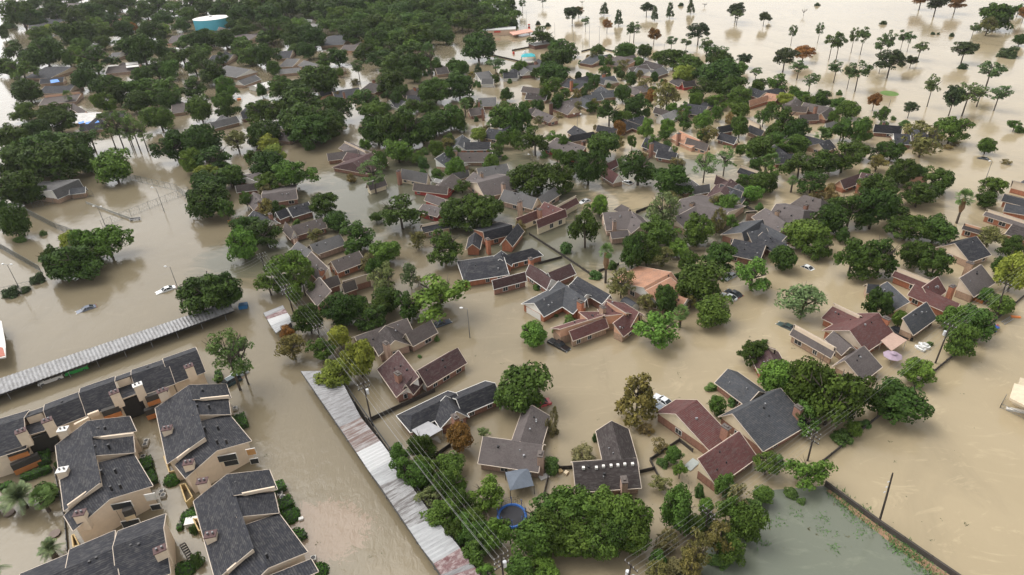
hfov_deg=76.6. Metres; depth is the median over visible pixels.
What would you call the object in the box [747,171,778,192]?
oak tree
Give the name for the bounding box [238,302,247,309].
dumpster
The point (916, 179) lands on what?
house
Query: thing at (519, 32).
fuel canopy
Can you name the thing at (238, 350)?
pine tree
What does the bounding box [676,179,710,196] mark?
house
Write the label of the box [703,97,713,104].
broadleaf tree
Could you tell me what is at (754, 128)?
house
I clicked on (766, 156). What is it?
fan palm
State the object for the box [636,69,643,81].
olive tree
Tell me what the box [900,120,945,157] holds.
olive tree
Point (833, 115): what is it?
broadleaf tree
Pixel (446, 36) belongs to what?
broadleaf tree
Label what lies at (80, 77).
oak tree
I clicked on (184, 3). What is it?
oak tree
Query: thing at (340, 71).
broadleaf tree
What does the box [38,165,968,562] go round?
floating litter
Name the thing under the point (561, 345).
pickup truck
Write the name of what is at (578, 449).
shrub
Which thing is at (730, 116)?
shrub
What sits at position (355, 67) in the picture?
tall tree
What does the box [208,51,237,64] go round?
house
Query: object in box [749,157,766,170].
broadleaf tree
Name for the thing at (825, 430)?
power line
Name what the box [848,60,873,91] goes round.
tall tree
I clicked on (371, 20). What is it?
oak tree
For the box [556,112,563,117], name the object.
shrub
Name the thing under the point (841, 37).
tall tree
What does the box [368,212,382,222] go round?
oak tree
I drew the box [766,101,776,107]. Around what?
broadleaf tree
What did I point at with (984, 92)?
tall tree
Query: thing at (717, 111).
broadleaf tree
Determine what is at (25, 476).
hedge
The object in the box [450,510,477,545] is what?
broadleaf tree
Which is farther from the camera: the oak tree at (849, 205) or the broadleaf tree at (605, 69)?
the broadleaf tree at (605, 69)
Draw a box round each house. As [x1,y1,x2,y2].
[22,18,67,26]
[26,67,77,86]
[28,23,45,29]
[36,179,87,203]
[38,91,83,107]
[41,83,82,94]
[56,103,87,112]
[60,112,128,125]
[79,119,108,133]
[104,51,128,61]
[105,61,142,74]
[167,33,183,45]
[170,101,187,115]
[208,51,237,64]
[209,115,239,130]
[222,65,260,87]
[232,172,260,194]
[234,33,257,41]
[240,108,247,121]
[247,184,297,212]
[248,202,312,233]
[249,82,269,90]
[278,50,308,68]
[278,132,298,144]
[279,67,300,75]
[282,218,326,244]
[290,234,344,261]
[297,60,346,73]
[305,273,370,310]
[307,19,321,28]
[307,251,364,279]
[319,87,359,100]
[321,35,348,47]
[327,141,370,163]
[332,152,387,176]
[341,42,360,52]
[352,318,437,360]
[362,79,384,94]
[366,169,431,193]
[377,348,466,402]
[387,99,405,109]
[396,381,498,436]
[401,87,422,101]
[413,174,459,197]
[418,193,447,221]
[420,221,450,237]
[433,178,441,184]
[434,65,448,76]
[435,150,492,170]
[450,135,490,151]
[452,164,509,179]
[457,248,543,286]
[462,172,516,198]
[465,222,524,254]
[467,97,496,120]
[475,71,494,86]
[477,405,550,477]
[483,125,510,142]
[491,263,575,294]
[499,187,559,216]
[503,68,519,80]
[515,196,579,233]
[519,64,539,78]
[521,86,547,103]
[521,281,588,321]
[528,59,545,64]
[528,107,557,125]
[546,138,586,154]
[549,97,581,117]
[550,299,644,346]
[560,76,594,91]
[566,125,594,143]
[568,276,612,308]
[570,93,603,110]
[570,421,641,494]
[579,54,613,66]
[589,86,615,100]
[593,73,619,87]
[596,121,631,135]
[601,159,623,186]
[601,204,647,243]
[604,55,644,69]
[610,266,690,315]
[620,116,643,132]
[626,60,667,71]
[627,85,648,95]
[634,67,668,78]
[641,137,678,162]
[653,107,678,123]
[655,399,755,490]
[669,78,695,89]
[670,130,709,153]
[672,194,745,234]
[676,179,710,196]
[678,101,716,117]
[706,175,736,197]
[714,369,810,455]
[716,124,739,147]
[719,184,746,204]
[720,219,768,264]
[737,165,758,177]
[745,210,757,220]
[748,119,765,137]
[749,95,768,109]
[749,346,782,377]
[750,87,785,98]
[751,203,818,234]
[756,223,794,255]
[764,93,778,104]
[770,144,793,167]
[782,98,808,114]
[789,324,882,382]
[790,195,827,215]
[797,102,833,123]
[805,135,836,152]
[821,303,906,359]
[824,120,836,127]
[835,172,873,193]
[863,282,935,340]
[873,121,910,147]
[892,267,961,315]
[905,176,926,188]
[911,128,939,145]
[935,236,995,302]
[961,223,980,237]
[983,209,1023,228]
[1001,194,1023,219]
[1005,224,1023,241]
[1009,180,1023,195]
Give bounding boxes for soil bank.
[826,490,947,574]
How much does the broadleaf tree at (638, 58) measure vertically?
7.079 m
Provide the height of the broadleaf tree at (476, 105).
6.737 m
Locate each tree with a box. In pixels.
[0,0,40,27]
[0,25,10,39]
[0,55,13,75]
[0,122,32,147]
[0,143,32,175]
[0,159,18,177]
[0,168,46,206]
[0,199,9,210]
[0,203,32,236]
[1,39,25,60]
[2,57,40,81]
[7,101,37,122]
[7,182,45,203]
[10,78,43,102]
[10,137,31,147]
[13,135,85,181]
[16,8,47,24]
[18,50,42,67]
[20,119,53,134]
[22,127,73,161]
[24,36,64,66]
[25,25,53,39]
[26,0,39,8]
[34,101,74,121]
[36,109,77,133]
[38,240,106,282]
[38,244,56,276]
[41,0,68,6]
[42,1,67,18]
[44,24,54,33]
[48,21,99,45]
[57,229,73,248]
[59,5,88,24]
[60,49,76,66]
[61,132,95,146]
[65,144,94,171]
[66,228,94,248]
[67,44,81,54]
[69,0,79,2]
[69,38,92,51]
[69,68,97,89]
[73,54,94,68]
[74,45,121,73]
[76,2,108,19]
[76,127,104,151]
[76,153,94,172]
[76,245,102,269]
[81,224,133,259]
[84,15,93,23]
[85,0,114,9]
[87,74,124,97]
[88,91,117,109]
[88,147,133,183]
[90,16,109,26]
[92,23,114,40]
[92,35,111,49]
[95,113,118,148]
[101,13,120,23]
[102,104,112,111]
[102,109,124,148]
[105,0,128,10]
[105,81,128,105]
[106,4,119,15]
[110,20,134,38]
[112,40,130,53]
[114,33,169,63]
[115,110,133,147]
[117,120,131,147]
[119,77,157,94]
[120,0,136,7]
[120,7,142,23]
[120,115,146,149]
[121,90,154,111]
[122,16,138,25]
[128,52,148,64]
[128,115,153,151]
[129,65,154,79]
[130,22,137,31]
[134,1,156,18]
[136,19,157,34]
[137,106,174,130]
[139,21,166,39]
[143,57,163,79]
[145,0,169,11]
[145,76,182,106]
[148,129,185,160]
[152,10,174,23]
[152,45,166,57]
[157,55,178,64]
[157,58,178,78]
[157,87,181,110]
[160,23,171,33]
[162,1,181,16]
[166,40,197,63]
[170,16,191,31]
[174,7,197,22]
[175,281,210,312]
[176,273,241,316]
[177,34,188,46]
[178,0,195,8]
[178,123,225,158]
[178,147,204,172]
[179,75,207,98]
[181,6,199,17]
[183,53,202,74]
[184,93,213,122]
[184,181,230,218]
[185,28,214,46]
[187,43,211,57]
[187,50,207,68]
[188,169,227,193]
[192,164,218,178]
[193,0,214,13]
[193,145,231,168]
[198,58,225,84]
[202,327,253,390]
[205,30,216,44]
[207,0,230,15]
[210,90,242,116]
[211,164,242,186]
[211,271,243,306]
[212,28,233,48]
[213,74,239,95]
[215,51,229,65]
[217,200,234,219]
[221,0,239,7]
[222,336,255,384]
[223,129,251,151]
[225,4,254,25]
[225,224,257,261]
[228,214,260,236]
[230,23,249,35]
[230,37,252,53]
[232,172,246,184]
[233,36,247,40]
[234,17,255,32]
[236,44,257,64]
[239,191,251,207]
[242,0,267,16]
[243,150,259,164]
[244,99,287,123]
[244,122,258,146]
[245,149,289,173]
[245,219,282,247]
[247,43,282,65]
[250,19,270,32]
[252,100,275,120]
[252,118,280,143]
[253,1,281,23]
[253,18,285,45]
[253,171,279,189]
[253,271,282,295]
[255,133,280,150]
[256,82,267,96]
[257,198,272,215]
[259,29,276,43]
[262,143,286,158]
[262,249,315,288]
[266,60,281,74]
[267,75,292,97]
[268,0,299,17]
[270,159,320,185]
[270,200,284,217]
[274,333,306,359]
[276,83,319,108]
[276,102,322,134]
[279,22,302,46]
[279,324,295,340]
[282,87,321,108]
[285,282,303,303]
[287,43,296,53]
[287,113,330,147]
[290,266,314,295]
[290,303,323,333]
[291,17,310,27]
[291,78,301,85]
[295,0,321,17]
[296,41,316,58]
[297,63,338,94]
[298,24,326,49]
[305,337,335,359]
[308,192,338,218]
[308,228,323,240]
[311,0,337,18]
[313,356,352,387]
[316,52,333,65]
[318,116,347,139]
[319,291,358,325]
[321,96,353,116]
[321,107,346,130]
[322,210,348,230]
[326,5,353,17]
[326,47,348,65]
[327,325,352,349]
[328,0,344,5]
[337,67,343,75]
[338,23,369,44]
[339,219,375,250]
[339,338,375,377]
[341,18,353,25]
[342,0,367,9]
[343,241,359,254]
[347,89,381,115]
[347,294,367,320]
[351,12,367,20]
[351,42,374,60]
[351,60,363,79]
[353,305,386,331]
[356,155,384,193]
[358,114,385,144]
[358,138,371,149]
[360,100,391,117]
[361,14,381,27]
[362,38,382,51]
[363,26,389,49]
[363,295,391,322]
[364,258,391,278]
[365,49,389,67]
[366,0,376,3]
[366,261,394,290]
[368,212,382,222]
[368,240,401,261]
[371,3,387,17]
[371,286,401,312]
[372,150,387,167]
[374,46,382,51]
[375,70,404,93]
[375,112,409,147]
[377,0,395,4]
[377,193,427,228]
[378,52,399,72]
[379,13,404,31]
[380,90,390,101]
[382,41,398,51]
[383,106,429,147]
[383,138,413,162]
[388,0,413,12]
[388,455,412,479]
[389,50,403,58]
[389,442,410,460]
[390,90,401,103]
[392,27,407,44]
[393,84,407,96]
[393,290,419,321]
[395,53,423,73]
[396,23,433,44]
[397,12,415,21]
[397,95,406,102]
[399,262,416,288]
[400,459,431,488]
[401,65,422,82]
[402,98,418,111]
[406,0,418,9]
[406,431,437,458]
[408,230,427,248]
[408,273,471,322]
[409,115,438,143]
[410,150,424,163]
[411,0,441,12]
[412,454,438,478]
[412,485,442,508]
[413,9,432,23]
[413,275,422,284]
[414,53,431,72]
[417,77,450,102]
[417,100,439,113]
[419,496,459,526]
[420,28,436,42]
[420,41,440,77]
[423,110,449,132]
[426,228,463,265]
[428,0,457,16]
[428,140,444,156]
[430,168,441,178]
[431,18,447,32]
[431,59,442,71]
[431,469,465,501]
[433,25,444,33]
[433,28,454,44]
[433,169,444,178]
[436,450,464,478]
[438,103,463,128]
[438,197,466,228]
[439,138,454,149]
[441,518,462,541]
[443,132,455,144]
[443,146,455,157]
[444,156,465,175]
[445,74,475,98]
[445,421,473,452]
[446,0,469,17]
[447,57,456,70]
[448,62,457,71]
[449,484,475,517]
[450,12,475,31]
[450,111,465,131]
[450,192,498,231]
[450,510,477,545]
[452,470,467,487]
[453,179,470,192]
[456,60,469,73]
[458,505,486,523]
[460,29,496,60]
[461,96,473,108]
[461,539,490,567]
[463,520,494,548]
[464,6,487,24]
[465,1,477,10]
[467,473,505,512]
[468,71,474,78]
[470,126,486,141]
[471,15,494,31]
[473,100,481,107]
[474,63,481,72]
[476,561,495,574]
[478,516,513,550]
[480,7,499,21]
[480,198,503,219]
[483,153,499,165]
[484,56,505,72]
[486,100,517,128]
[487,143,503,156]
[490,12,510,27]
[491,74,498,82]
[493,360,553,415]
[495,131,508,147]
[500,87,513,100]
[504,552,535,574]
[505,101,532,136]
[506,161,552,194]
[508,0,516,9]
[508,129,522,147]
[509,18,517,29]
[509,516,550,560]
[514,62,522,70]
[514,125,549,155]
[517,491,561,527]
[518,59,527,66]
[519,0,525,11]
[520,319,547,347]
[523,101,530,108]
[526,25,553,43]
[530,67,539,78]
[531,99,544,110]
[531,555,560,574]
[534,116,543,125]
[535,61,570,82]
[535,506,572,557]
[538,87,551,99]
[539,74,548,85]
[540,54,546,61]
[541,76,571,99]
[541,162,573,194]
[543,46,575,64]
[545,130,559,140]
[547,38,569,50]
[547,483,597,524]
[550,149,562,161]
[551,94,563,109]
[552,516,588,557]
[558,134,570,144]
[559,149,582,174]
[563,42,578,54]
[567,203,601,247]
[572,88,582,97]
[573,150,607,184]
[574,101,582,111]
[575,71,581,78]
[579,88,588,95]
[580,513,620,561]
[581,16,589,31]
[583,82,592,89]
[584,484,618,523]
[585,101,597,112]
[586,72,592,78]
[587,131,619,157]
[588,74,600,89]
[589,43,605,54]
[589,51,598,57]
[591,194,608,214]
[595,99,621,126]
[598,65,610,76]
[599,2,608,13]
[599,517,635,557]
[603,19,612,27]
[604,54,614,65]
[606,267,636,297]
[611,493,653,540]
[612,41,637,56]
[613,66,621,73]
[613,120,625,134]
[614,9,622,25]
[614,84,630,101]
[614,372,658,427]
[616,60,627,70]
[616,70,625,79]
[618,136,624,149]
[619,110,632,119]
[619,150,658,185]
[619,230,644,268]
[620,518,651,555]
[623,93,652,117]
[624,71,637,85]
[626,22,634,42]
[627,135,636,149]
[629,21,641,42]
[632,310,679,349]
[633,56,643,65]
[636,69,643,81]
[636,213,681,246]
[636,293,655,308]
[637,44,652,58]
[637,117,653,137]
[638,77,652,86]
[641,108,650,116]
[642,239,661,265]
[644,88,656,102]
[644,134,661,148]
[645,191,681,222]
[645,558,668,574]
[647,27,661,44]
[648,474,673,490]
[648,548,667,571]
[649,246,674,266]
[650,71,658,82]
[651,6,657,20]
[651,50,664,61]
[652,80,681,109]
[653,163,694,195]
[653,527,678,554]
[654,284,678,311]
[657,130,670,140]
[659,482,693,536]
[660,49,687,68]
[660,118,676,132]
[664,445,684,464]
[665,2,674,18]
[665,103,677,110]
[665,190,681,207]
[665,556,690,574]
[666,36,677,47]
[668,237,688,256]
[672,64,695,80]
[672,460,688,478]
[673,303,688,327]
[674,55,703,67]
[674,111,692,130]
[674,272,685,279]
[675,259,731,299]
[678,103,691,115]
[678,249,700,270]
[679,545,703,574]
[680,37,691,51]
[680,526,711,573]
[681,53,699,58]
[682,211,715,246]
[684,513,707,534]
[685,295,696,307]
[686,0,694,13]
[688,77,721,100]
[688,92,702,104]
[692,64,705,78]
[692,115,697,124]
[692,152,715,182]
[694,109,713,129]
[694,292,734,328]
[696,129,707,139]
[697,58,740,82]
[698,125,718,142]
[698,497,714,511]
[699,37,714,59]
[700,241,737,270]
[703,45,723,57]
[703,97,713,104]
[705,49,733,63]
[705,519,738,553]
[707,94,727,109]
[708,395,726,414]
[709,196,720,203]
[710,207,726,235]
[711,105,723,120]
[712,74,749,98]
[712,145,737,175]
[714,472,734,498]
[714,494,745,539]
[715,193,740,207]
[716,527,746,566]
[721,214,738,227]
[726,85,752,105]
[727,102,749,115]
[729,502,770,542]
[730,9,743,24]
[730,114,748,137]
[735,60,748,75]
[735,144,745,155]
[735,178,747,187]
[735,256,771,291]
[736,339,768,366]
[738,173,750,187]
[739,135,775,158]
[742,185,764,201]
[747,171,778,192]
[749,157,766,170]
[750,67,761,78]
[751,79,765,90]
[751,484,774,503]
[752,447,785,474]
[754,107,770,126]
[756,359,794,391]
[764,123,781,136]
[764,164,778,175]
[766,73,788,91]
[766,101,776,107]
[767,172,778,192]
[768,105,775,113]
[768,131,785,145]
[768,244,797,270]
[769,104,796,132]
[773,138,792,152]
[774,283,827,319]
[776,92,794,103]
[776,151,816,177]
[780,218,833,248]
[782,118,808,138]
[783,354,836,419]
[784,133,811,153]
[784,456,838,491]
[787,85,800,96]
[788,25,797,41]
[789,60,807,79]
[794,45,816,62]
[794,91,809,101]
[794,171,828,193]
[795,399,821,437]
[800,94,815,103]
[801,148,841,173]
[802,73,820,91]
[802,236,833,261]
[803,370,866,427]
[809,89,831,105]
[810,202,849,233]
[815,22,824,42]
[821,127,832,138]
[824,32,840,59]
[826,193,871,229]
[828,59,843,82]
[828,110,839,120]
[829,97,845,107]
[830,141,865,172]
[831,117,854,140]
[832,118,850,139]
[832,237,871,273]
[833,372,877,421]
[834,31,848,58]
[835,226,850,242]
[836,100,861,117]
[844,62,856,87]
[844,419,863,437]
[845,246,889,280]
[846,139,871,157]
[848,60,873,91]
[849,27,859,51]
[850,116,873,140]
[850,187,901,228]
[855,172,899,197]
[856,27,870,54]
[858,167,870,173]
[861,286,896,315]
[863,236,899,277]
[865,384,894,417]
[866,376,934,424]
[867,93,882,110]
[868,142,890,160]
[868,154,889,171]
[872,106,891,122]
[874,37,891,59]
[879,139,906,160]
[882,30,898,53]
[882,214,933,240]
[884,165,896,182]
[885,194,910,219]
[888,158,918,186]
[891,310,907,326]
[897,356,937,388]
[898,30,908,49]
[898,183,935,207]
[898,239,932,268]
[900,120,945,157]
[903,180,925,190]
[904,31,916,50]
[908,164,923,176]
[911,0,927,9]
[911,42,929,59]
[917,245,956,277]
[919,213,958,244]
[921,183,944,198]
[922,165,955,189]
[924,74,940,106]
[929,116,975,143]
[934,314,944,326]
[937,305,971,326]
[943,321,981,356]
[948,0,967,13]
[958,82,983,115]
[958,302,997,341]
[969,22,978,37]
[969,84,991,106]
[975,191,998,207]
[976,137,998,153]
[976,226,1009,247]
[976,286,996,301]
[977,60,1008,87]
[977,176,1009,193]
[978,2,1017,29]
[978,16,999,35]
[985,293,1015,314]
[990,85,1014,110]
[990,255,1003,271]
[992,250,1023,291]
[995,234,1023,255]
[1006,120,1022,130]
[1012,33,1023,45]
[1016,3,1023,16]
[1018,7,1023,22]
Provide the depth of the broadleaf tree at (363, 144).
252.04 m
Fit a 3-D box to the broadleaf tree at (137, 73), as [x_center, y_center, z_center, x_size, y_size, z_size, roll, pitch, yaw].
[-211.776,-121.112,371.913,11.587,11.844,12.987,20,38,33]
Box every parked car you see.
[37,373,63,385]
[76,304,96,313]
[155,285,176,294]
[221,374,242,387]
[433,319,451,327]
[533,397,551,408]
[579,198,591,203]
[622,180,633,184]
[653,393,671,405]
[654,403,663,409]
[721,272,737,280]
[722,292,737,301]
[724,289,743,297]
[775,321,792,330]
[801,264,813,270]
[976,156,989,160]
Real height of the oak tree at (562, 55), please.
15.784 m
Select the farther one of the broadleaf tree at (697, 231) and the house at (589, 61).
the house at (589, 61)
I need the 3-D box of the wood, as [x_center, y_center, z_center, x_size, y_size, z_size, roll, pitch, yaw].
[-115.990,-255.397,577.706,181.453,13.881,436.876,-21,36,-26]
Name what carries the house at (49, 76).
on the water
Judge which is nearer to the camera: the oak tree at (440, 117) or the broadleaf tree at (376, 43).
the oak tree at (440, 117)
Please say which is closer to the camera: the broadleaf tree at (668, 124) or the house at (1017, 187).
the house at (1017, 187)
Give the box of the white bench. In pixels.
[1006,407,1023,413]
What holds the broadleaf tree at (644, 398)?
on the water
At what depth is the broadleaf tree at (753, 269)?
151.94 m
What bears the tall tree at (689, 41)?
on the water
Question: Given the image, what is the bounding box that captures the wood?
[296,0,522,52]
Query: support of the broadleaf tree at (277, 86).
on the water
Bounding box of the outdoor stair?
[179,542,190,559]
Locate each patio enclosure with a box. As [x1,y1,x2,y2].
[71,534,79,546]
[163,455,174,473]
[180,483,193,507]
[193,518,201,536]
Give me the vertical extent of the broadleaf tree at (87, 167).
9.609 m
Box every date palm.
[0,479,38,516]
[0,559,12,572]
[36,536,64,562]
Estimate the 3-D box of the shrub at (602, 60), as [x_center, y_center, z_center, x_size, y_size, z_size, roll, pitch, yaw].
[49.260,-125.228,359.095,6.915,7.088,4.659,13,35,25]
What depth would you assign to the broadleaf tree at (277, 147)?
243.78 m
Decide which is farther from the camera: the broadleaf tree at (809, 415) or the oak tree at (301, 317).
the oak tree at (301, 317)
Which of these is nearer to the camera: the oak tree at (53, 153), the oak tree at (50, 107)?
the oak tree at (53, 153)
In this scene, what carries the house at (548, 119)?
on the water
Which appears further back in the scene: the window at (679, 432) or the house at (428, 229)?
the house at (428, 229)
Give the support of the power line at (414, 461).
attached to the utility pole at (367, 390)
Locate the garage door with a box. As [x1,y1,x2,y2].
[526,307,540,320]
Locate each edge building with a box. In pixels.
[0,321,5,358]
[1009,377,1023,409]
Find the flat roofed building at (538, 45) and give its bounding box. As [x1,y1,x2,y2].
[528,41,549,49]
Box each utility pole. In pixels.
[258,252,265,269]
[280,284,293,311]
[313,323,323,341]
[357,380,373,426]
[493,550,508,574]
[624,559,637,574]
[702,505,715,536]
[806,427,820,460]
[879,473,893,519]
[934,322,955,363]
[994,280,1011,318]
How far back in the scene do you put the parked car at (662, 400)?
123.63 m
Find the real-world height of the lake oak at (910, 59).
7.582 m
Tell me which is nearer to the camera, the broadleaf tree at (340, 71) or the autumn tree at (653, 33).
the broadleaf tree at (340, 71)
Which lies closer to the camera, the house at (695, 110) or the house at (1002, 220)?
the house at (1002, 220)
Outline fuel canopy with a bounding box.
[509,29,532,35]
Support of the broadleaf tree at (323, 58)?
on the water
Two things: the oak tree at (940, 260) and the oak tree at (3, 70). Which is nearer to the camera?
the oak tree at (940, 260)
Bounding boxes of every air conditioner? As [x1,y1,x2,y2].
[142,442,147,447]
[160,492,166,498]
[310,555,316,561]
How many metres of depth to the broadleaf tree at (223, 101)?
296.94 m
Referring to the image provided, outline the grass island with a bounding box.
[880,91,898,95]
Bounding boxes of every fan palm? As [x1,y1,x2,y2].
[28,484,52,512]
[42,482,58,497]
[62,90,72,100]
[458,122,468,131]
[459,97,470,117]
[599,243,613,282]
[761,153,773,172]
[766,152,780,171]
[787,175,797,192]
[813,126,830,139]
[955,188,975,223]
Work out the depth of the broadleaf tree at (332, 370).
129.27 m
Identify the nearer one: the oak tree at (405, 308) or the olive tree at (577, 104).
the oak tree at (405, 308)
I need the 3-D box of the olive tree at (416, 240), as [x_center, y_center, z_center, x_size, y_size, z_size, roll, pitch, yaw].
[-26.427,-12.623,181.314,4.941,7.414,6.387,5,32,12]
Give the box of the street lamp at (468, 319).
[459,307,469,336]
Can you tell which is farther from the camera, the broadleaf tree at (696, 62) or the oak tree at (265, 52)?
the oak tree at (265, 52)
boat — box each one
[890,326,912,340]
[914,344,925,352]
[918,342,930,349]
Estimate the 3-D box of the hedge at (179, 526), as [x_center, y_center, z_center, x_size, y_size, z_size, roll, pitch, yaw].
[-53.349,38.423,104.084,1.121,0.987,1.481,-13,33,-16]
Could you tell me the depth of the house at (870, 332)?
135.34 m
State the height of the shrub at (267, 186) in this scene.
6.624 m
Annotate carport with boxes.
[0,304,234,398]
[263,305,292,333]
[301,371,479,574]
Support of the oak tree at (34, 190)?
on the water
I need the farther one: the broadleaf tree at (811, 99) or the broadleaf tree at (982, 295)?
the broadleaf tree at (811, 99)
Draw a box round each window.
[110,500,133,510]
[120,518,140,527]
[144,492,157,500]
[149,503,161,510]
[217,453,237,462]
[224,459,239,466]
[245,448,256,455]
[249,457,259,464]
[675,427,681,435]
[794,339,801,346]
[998,221,1005,226]
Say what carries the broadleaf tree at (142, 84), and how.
on the water
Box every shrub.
[0,285,19,298]
[1,21,17,28]
[12,235,26,242]
[20,286,30,293]
[29,272,45,285]
[34,481,60,503]
[39,230,46,235]
[162,473,181,487]
[175,560,196,574]
[180,506,196,523]
[188,524,197,535]
[189,552,205,568]
[258,183,272,194]
[280,506,300,525]
[292,219,299,224]
[304,140,315,150]
[315,561,329,574]
[346,173,356,182]
[349,78,359,85]
[360,252,374,271]
[385,103,391,110]
[418,156,429,168]
[420,147,428,154]
[449,67,464,76]
[477,427,491,435]
[513,220,525,233]
[533,284,539,290]
[540,150,547,158]
[544,456,558,475]
[545,406,558,438]
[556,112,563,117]
[560,241,572,253]
[564,314,575,323]
[571,442,596,460]
[589,270,602,279]
[592,433,596,441]
[598,55,605,65]
[607,260,616,269]
[636,422,654,436]
[651,437,668,453]
[656,457,668,469]
[663,140,671,146]
[669,157,685,164]
[694,483,704,498]
[700,508,713,529]
[704,382,716,391]
[706,553,730,570]
[715,411,724,418]
[725,112,733,123]
[727,397,735,407]
[728,482,750,515]
[743,496,761,511]
[754,202,763,210]
[772,454,783,465]
[783,487,798,500]
[796,497,805,505]
[808,187,826,199]
[822,183,839,199]
[829,428,853,447]
[858,418,871,428]
[898,120,910,126]
[942,144,953,149]
[950,141,960,146]
[956,63,968,69]
[995,45,1019,58]
[999,159,1012,163]
[1014,127,1023,132]
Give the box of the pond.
[670,486,940,574]
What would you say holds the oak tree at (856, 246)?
on the water
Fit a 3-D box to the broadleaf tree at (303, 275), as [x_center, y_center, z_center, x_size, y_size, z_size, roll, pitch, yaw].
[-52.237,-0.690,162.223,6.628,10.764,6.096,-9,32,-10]
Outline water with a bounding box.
[0,0,1023,574]
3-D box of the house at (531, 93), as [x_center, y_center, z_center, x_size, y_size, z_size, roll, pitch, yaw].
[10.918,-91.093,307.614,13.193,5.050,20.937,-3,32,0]
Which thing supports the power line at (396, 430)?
attached to the utility pole at (318, 329)
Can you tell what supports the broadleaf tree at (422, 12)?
on the water
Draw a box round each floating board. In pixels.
[538,473,549,480]
[685,458,698,470]
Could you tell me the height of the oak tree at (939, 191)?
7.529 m
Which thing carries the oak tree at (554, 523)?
on the water
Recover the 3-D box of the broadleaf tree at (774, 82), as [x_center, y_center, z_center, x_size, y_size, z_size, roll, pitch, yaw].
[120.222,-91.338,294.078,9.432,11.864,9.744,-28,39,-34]
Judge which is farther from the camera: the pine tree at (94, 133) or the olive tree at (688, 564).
the pine tree at (94, 133)
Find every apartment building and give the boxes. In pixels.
[0,347,207,476]
[19,513,175,574]
[55,416,161,541]
[155,384,259,492]
[193,469,318,574]
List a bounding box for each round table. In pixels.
[3,508,14,516]
[48,529,60,538]
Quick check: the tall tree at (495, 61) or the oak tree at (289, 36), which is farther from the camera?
the oak tree at (289, 36)
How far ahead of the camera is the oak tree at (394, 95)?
302.26 m
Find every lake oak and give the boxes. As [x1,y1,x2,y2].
[564,6,581,23]
[640,2,654,16]
[686,22,709,44]
[726,2,745,21]
[737,53,752,62]
[759,11,770,24]
[772,47,800,71]
[873,49,906,77]
[904,55,918,67]
[904,101,920,117]
[927,0,950,16]
[943,85,966,115]
[950,41,979,62]
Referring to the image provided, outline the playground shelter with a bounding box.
[521,53,534,58]
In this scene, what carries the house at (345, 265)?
on the water
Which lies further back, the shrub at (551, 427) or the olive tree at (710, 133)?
the olive tree at (710, 133)
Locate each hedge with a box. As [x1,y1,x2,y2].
[0,480,13,492]
[19,464,51,481]
[37,448,51,467]
[64,363,88,375]
[138,454,154,471]
[146,468,158,484]
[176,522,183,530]
[214,370,222,382]
[231,411,248,428]
[274,479,286,495]
[277,493,294,511]
[292,527,307,541]
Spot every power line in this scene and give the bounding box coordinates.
[264,255,502,551]
[264,265,491,555]
[265,262,495,552]
[267,255,505,547]
[274,279,501,569]
[629,265,1022,556]
[630,274,1014,561]
[638,281,1020,574]
[639,277,1021,568]
[641,272,1023,561]
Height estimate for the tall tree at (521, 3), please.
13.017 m
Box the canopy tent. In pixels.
[505,469,534,498]
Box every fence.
[0,244,40,271]
[27,209,71,231]
[31,191,92,206]
[53,466,67,552]
[100,187,187,226]
[129,174,185,196]
[367,387,434,421]
[433,443,450,457]
[493,55,527,63]
[529,232,589,273]
[538,256,561,263]
[559,465,572,469]
[636,204,652,212]
[639,466,654,472]
[649,437,693,476]
[822,295,1023,459]
[824,480,960,574]
[955,291,982,303]
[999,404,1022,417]
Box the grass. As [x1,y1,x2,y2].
[748,485,945,574]
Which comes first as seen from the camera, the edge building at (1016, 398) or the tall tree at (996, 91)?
the edge building at (1016, 398)
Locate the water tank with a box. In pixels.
[192,15,229,30]
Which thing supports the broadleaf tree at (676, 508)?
on the water
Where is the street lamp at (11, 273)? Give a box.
[1,263,21,292]
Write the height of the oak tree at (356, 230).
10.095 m
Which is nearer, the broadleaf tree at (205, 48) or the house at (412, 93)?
the house at (412, 93)
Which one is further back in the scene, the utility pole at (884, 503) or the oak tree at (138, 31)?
the oak tree at (138, 31)
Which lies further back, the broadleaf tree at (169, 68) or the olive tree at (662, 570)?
the broadleaf tree at (169, 68)
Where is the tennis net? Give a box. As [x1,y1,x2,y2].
[85,201,132,220]
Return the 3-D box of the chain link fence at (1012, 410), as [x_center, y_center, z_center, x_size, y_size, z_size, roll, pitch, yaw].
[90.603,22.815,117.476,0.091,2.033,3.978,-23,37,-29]
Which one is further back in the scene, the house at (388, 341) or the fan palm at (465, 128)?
the fan palm at (465, 128)
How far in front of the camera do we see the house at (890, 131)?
239.71 m
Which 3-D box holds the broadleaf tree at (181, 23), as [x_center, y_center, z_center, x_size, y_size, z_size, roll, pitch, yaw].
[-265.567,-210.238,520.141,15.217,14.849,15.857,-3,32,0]
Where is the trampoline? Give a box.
[497,497,526,528]
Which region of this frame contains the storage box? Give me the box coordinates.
[184,516,197,527]
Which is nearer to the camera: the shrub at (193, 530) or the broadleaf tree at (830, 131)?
the shrub at (193, 530)
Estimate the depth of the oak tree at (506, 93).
302.95 m
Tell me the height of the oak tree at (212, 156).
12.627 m
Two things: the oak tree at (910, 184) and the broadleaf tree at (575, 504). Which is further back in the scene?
the oak tree at (910, 184)
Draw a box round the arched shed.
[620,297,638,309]
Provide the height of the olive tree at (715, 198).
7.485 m
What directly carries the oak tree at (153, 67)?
on the water
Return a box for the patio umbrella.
[883,350,901,362]
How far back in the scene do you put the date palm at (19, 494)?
106.88 m
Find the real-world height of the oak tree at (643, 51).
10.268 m
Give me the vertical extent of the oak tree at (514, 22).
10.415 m
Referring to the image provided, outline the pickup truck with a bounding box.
[547,338,570,352]
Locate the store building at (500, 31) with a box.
[483,26,515,34]

